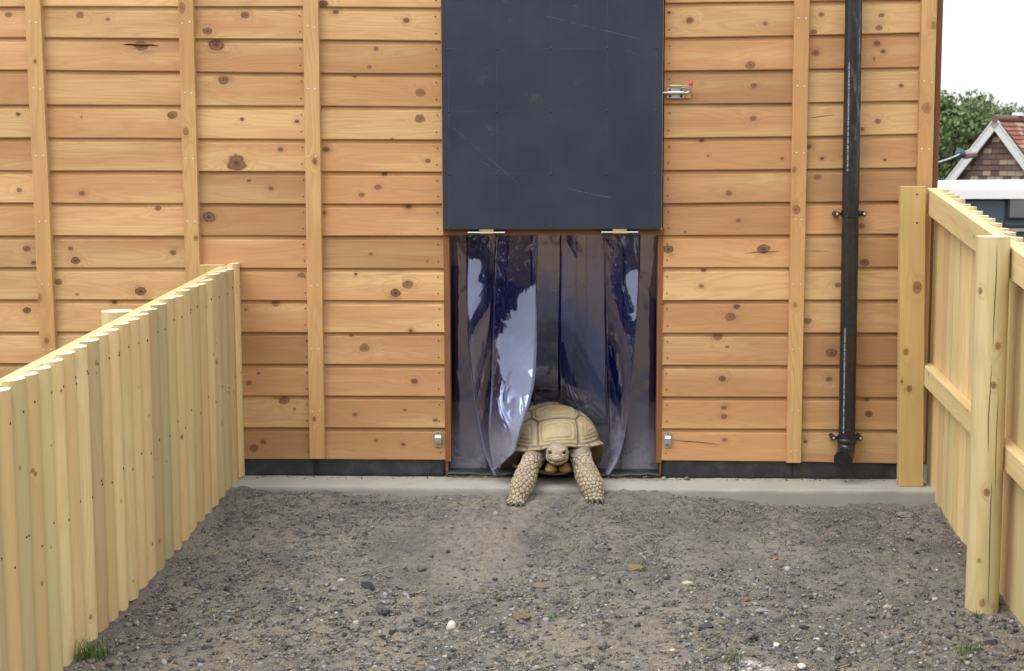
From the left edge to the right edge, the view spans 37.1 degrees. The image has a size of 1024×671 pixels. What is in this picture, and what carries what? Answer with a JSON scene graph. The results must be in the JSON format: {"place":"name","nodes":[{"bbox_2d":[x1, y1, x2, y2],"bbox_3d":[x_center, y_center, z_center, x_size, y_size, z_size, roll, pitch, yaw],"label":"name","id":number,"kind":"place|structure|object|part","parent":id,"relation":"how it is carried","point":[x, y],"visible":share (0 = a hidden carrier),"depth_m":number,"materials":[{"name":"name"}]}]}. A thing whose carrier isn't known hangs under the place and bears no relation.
{"place":"outdoors","nodes":[
{"label":"outdoors","id":0,"kind":"place"},
{"bbox_2d":[63,464,1023,670],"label":"ground","id":1,"kind":"structure","parent":0,"point":[515,544],"depth_m":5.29,"materials":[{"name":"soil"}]},
{"bbox_2d":[70,634,111,661],"bbox_3d":[-1.276,0.946,4.619,0.127,0.084,0.128,4,8,29],"label":"grass tuft","id":2,"kind":"object","parent":1,"relation":"on","point":[88,652],"visible":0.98,"depth_m":4.62,"materials":[{"name":"green plant"}]},
{"bbox_2d":[0,263,244,670],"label":"paling fence","id":3,"kind":"object","parent":1,"relation":"on","point":[122,463],"visible":0.98,"depth_m":4.92,"materials":[{"name":"beige wood"}]},
{"bbox_2d":[313,531,325,535],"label":"soil clod","id":4,"kind":"object","parent":1,"relation":"on","point":[319,533],"visible":1,"depth_m":5.71,"materials":[{"name":"soil"}]},
{"bbox_2d":[361,581,374,588],"bbox_3d":[-0.491,0.856,5.217,0.046,0.028,0.045,7,9,2],"label":"clinker lump","id":5,"kind":"object","parent":1,"relation":"on","point":[367,585],"visible":1,"depth_m":5.21,"materials":[{"name":"stone"}]},
{"bbox_2d":[380,607,393,616],"bbox_3d":[-0.407,0.906,4.982,0.050,0.041,0.034,-3,10,-32],"label":"clinker lump","id":6,"kind":"object","parent":1,"relation":"on","point":[385,611],"visible":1,"depth_m":4.97,"materials":[{"name":"stone"}]},
{"bbox_2d":[446,620,455,628],"bbox_3d":[-0.195,0.932,4.874,0.028,0.042,0.024,3,7,22],"label":"pebble","id":7,"kind":"object","parent":1,"relation":"on","point":[451,624],"visible":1,"depth_m":4.87,"materials":[{"name":"stone"}]},
{"bbox_2d":[0,0,942,478],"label":"timber shed","id":8,"kind":"structure","parent":1,"relation":"on","point":[330,176],"depth_m":6.23,"materials":[{"name":"brown wood"}]},
{"bbox_2d":[449,235,658,475],"bbox_3d":[0.176,0.066,6.383,0.849,1.065,0.382,-2,7,-16],"label":"strip curtain","id":9,"kind":"object","parent":8,"relation":"hanging from","point":[568,320],"visible":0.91,"depth_m":6.33,"materials":[{"name":"clear plastic"}]},
{"bbox_2d":[829,0,866,468],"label":"drainpipe","id":10,"kind":"object","parent":8,"relation":"attached to","point":[850,213],"visible":1,"depth_m":6.10,"materials":[{"name":"plastic"}]},
{"bbox_2d":[511,613,531,620],"bbox_3d":[0.030,0.915,4.950,0.068,0.031,0.050,0,11,3],"label":"soil clod","id":11,"kind":"object","parent":1,"relation":"on","point":[521,616],"visible":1,"depth_m":4.94,"materials":[{"name":"soil"}]},
{"bbox_2d":[533,583,549,588],"bbox_3d":[0.101,0.863,5.221,0.062,0.022,0.035,3,6,2],"label":"soil clod","id":12,"kind":"object","parent":1,"relation":"on","point":[541,586],"visible":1,"depth_m":5.21,"materials":[{"name":"soil"}]},
{"bbox_2d":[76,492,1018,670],"bbox_3d":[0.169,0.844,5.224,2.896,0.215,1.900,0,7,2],"label":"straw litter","id":13,"kind":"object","parent":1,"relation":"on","point":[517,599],"visible":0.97,"depth_m":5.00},
{"bbox_2d":[498,402,603,507],"bbox_3d":[0.158,0.475,6.414,0.458,0.356,0.837,0,7,2],"label":"tortoise","id":14,"kind":"object","parent":1,"relation":"on","point":[556,438],"visible":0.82,"depth_m":6.22},
{"bbox_2d":[232,475,934,506],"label":"concrete kerb","id":15,"kind":"structure","parent":1,"relation":"on","point":[832,492],"depth_m":6.19,"materials":[{"name":"grey concrete"}]},
{"bbox_2d":[446,475,658,480],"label":"straw litter","id":16,"kind":"object","parent":15,"relation":"on","point":[537,477],"visible":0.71,"depth_m":6.31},
{"bbox_2d":[628,564,643,570],"bbox_3d":[0.434,0.817,5.364,0.061,0.027,0.044,-1,7,-10],"label":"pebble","id":17,"kind":"object","parent":1,"relation":"on","point":[634,567],"visible":1,"depth_m":5.35,"materials":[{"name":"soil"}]},
{"bbox_2d":[682,581,692,584],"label":"pebble","id":18,"kind":"object","parent":1,"relation":"on","point":[687,582],"visible":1,"depth_m":5.22,"materials":[{"name":"stone"}]},
{"bbox_2d":[699,622,713,630],"bbox_3d":[0.618,0.932,4.864,0.051,0.031,0.035,-2,7,-18],"label":"clinker lump","id":19,"kind":"object","parent":1,"relation":"on","point":[704,626],"visible":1,"depth_m":4.86,"materials":[{"name":"stone"}]},
{"bbox_2d":[723,649,742,663],"bbox_3d":[0.665,0.964,4.583,0.061,0.046,0.048,0,7,2],"label":"grass tuft","id":20,"kind":"object","parent":1,"relation":"on","point":[741,656],"visible":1,"depth_m":4.59,"materials":[{"name":"green plant"}]},
{"bbox_2d":[755,607,768,613],"bbox_3d":[0.819,0.903,5.002,0.050,0.021,0.028,-3,2,3],"label":"stone","id":21,"kind":"object","parent":1,"relation":"on","point":[761,610],"visible":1,"depth_m":4.99,"materials":[{"name":"white stone"}]},
{"bbox_2d":[780,602,797,608],"bbox_3d":[0.918,0.896,5.052,0.053,0.028,0.028,3,8,28],"label":"stone","id":22,"kind":"object","parent":1,"relation":"on","point":[792,605],"visible":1,"depth_m":5.04,"materials":[{"name":"grey stone"}]},
{"bbox_2d":[797,663,805,669],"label":"pebble","id":23,"kind":"object","parent":1,"relation":"on","point":[801,665],"visible":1,"depth_m":4.54,"materials":[{"name":"stone"}]},
{"bbox_2d":[882,604,891,608],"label":"pebble","id":24,"kind":"object","parent":1,"relation":"on","point":[886,606],"visible":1,"depth_m":5.03,"materials":[{"name":"stone"}]},
{"bbox_2d":[895,512,913,517],"bbox_3d":[1.533,0.704,5.951,0.073,0.035,0.048,4,8,32],"label":"stone","id":25,"kind":"object","parent":1,"relation":"on","point":[904,514],"visible":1,"depth_m":5.94,"materials":[{"name":"beige stone"}]},
{"bbox_2d":[939,134,970,167],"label":"broadleaf tree","id":26,"kind":"object","parent":1,"relation":"on","point":[949,156],"visible":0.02,"depth_m":68.94,"materials":[{"name":"green plant"}]},
{"bbox_2d":[897,186,1023,625],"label":"paling fence","id":27,"kind":"object","parent":1,"relation":"on","point":[970,376],"visible":1,"depth_m":5.50,"materials":[{"name":"beige wood"}]},
{"bbox_2d":[952,641,980,655],"bbox_3d":[1.399,0.960,4.686,0.092,0.039,0.064,0,7,2],"label":"grass tuft","id":28,"kind":"object","parent":1,"relation":"on","point":[970,649],"visible":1,"depth_m":4.68,"materials":[{"name":"green plant"}]},
{"bbox_2d":[938,89,999,179],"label":"broadleaf tree","id":29,"kind":"object","parent":1,"relation":"on","point":[964,122],"visible":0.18,"depth_m":59.88,"materials":[{"name":"green plant"}]},
{"bbox_2d":[939,97,1021,130],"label":"broadleaf tree","id":30,"kind":"object","parent":1,"relation":"on","point":[1001,112],"visible":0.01,"depth_m":80.27,"materials":[{"name":"green plant"}]},
{"bbox_2d":[938,180,1023,241],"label":"building","id":31,"kind":"structure","parent":1,"relation":"on","point":[1001,201],"depth_m":14.00,"materials":[{"name":"paint"}]},
{"bbox_3d":[4.846,-1.170,13.966,0.620,0.219,0.046,0,7,2],"label":"window","id":32,"kind":"part","parent":31,"relation":"part of","materials":[{"name":"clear glass"}]},
{"bbox_2d":[980,621,989,626],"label":"stone","id":33,"kind":"object","parent":1,"relation":"on","point":[984,623],"visible":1,"depth_m":4.88,"materials":[{"name":"beige stone"}]},
{"bbox_2d":[983,640,997,645],"bbox_3d":[1.490,0.958,4.754,0.047,0.018,0.034,3,8,24],"label":"stone","id":34,"kind":"object","parent":1,"relation":"on","point":[991,642],"visible":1,"depth_m":4.75,"materials":[{"name":"grey stone"}]},
{"bbox_2d":[983,102,1023,112],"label":"broadleaf tree","id":35,"kind":"object","parent":1,"relation":"on","point":[1022,108],"visible":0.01,"depth_m":90.81,"materials":[{"name":"green plant"}]},
{"bbox_2d":[941,0,1023,111],"label":"sky","id":36,"kind":"structure","parent":0,"point":[983,40],"materials":[{"name":"white"}]},
{"bbox_2d":[943,112,1023,179],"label":"tile hung house","id":37,"kind":"structure","parent":0,"point":[998,141],"depth_m":30.08,"materials":[{"name":"tile"}]},
{"bbox_2d":[938,146,977,162],"bbox_3d":[7.616,-3.183,26.935,0.246,0.337,6.517,3,8,26],"label":"overhead cable","id":38,"kind":"object","parent":37,"relation":"attached to","point":[960,153],"visible":0.76,"depth_m":28.57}
]}

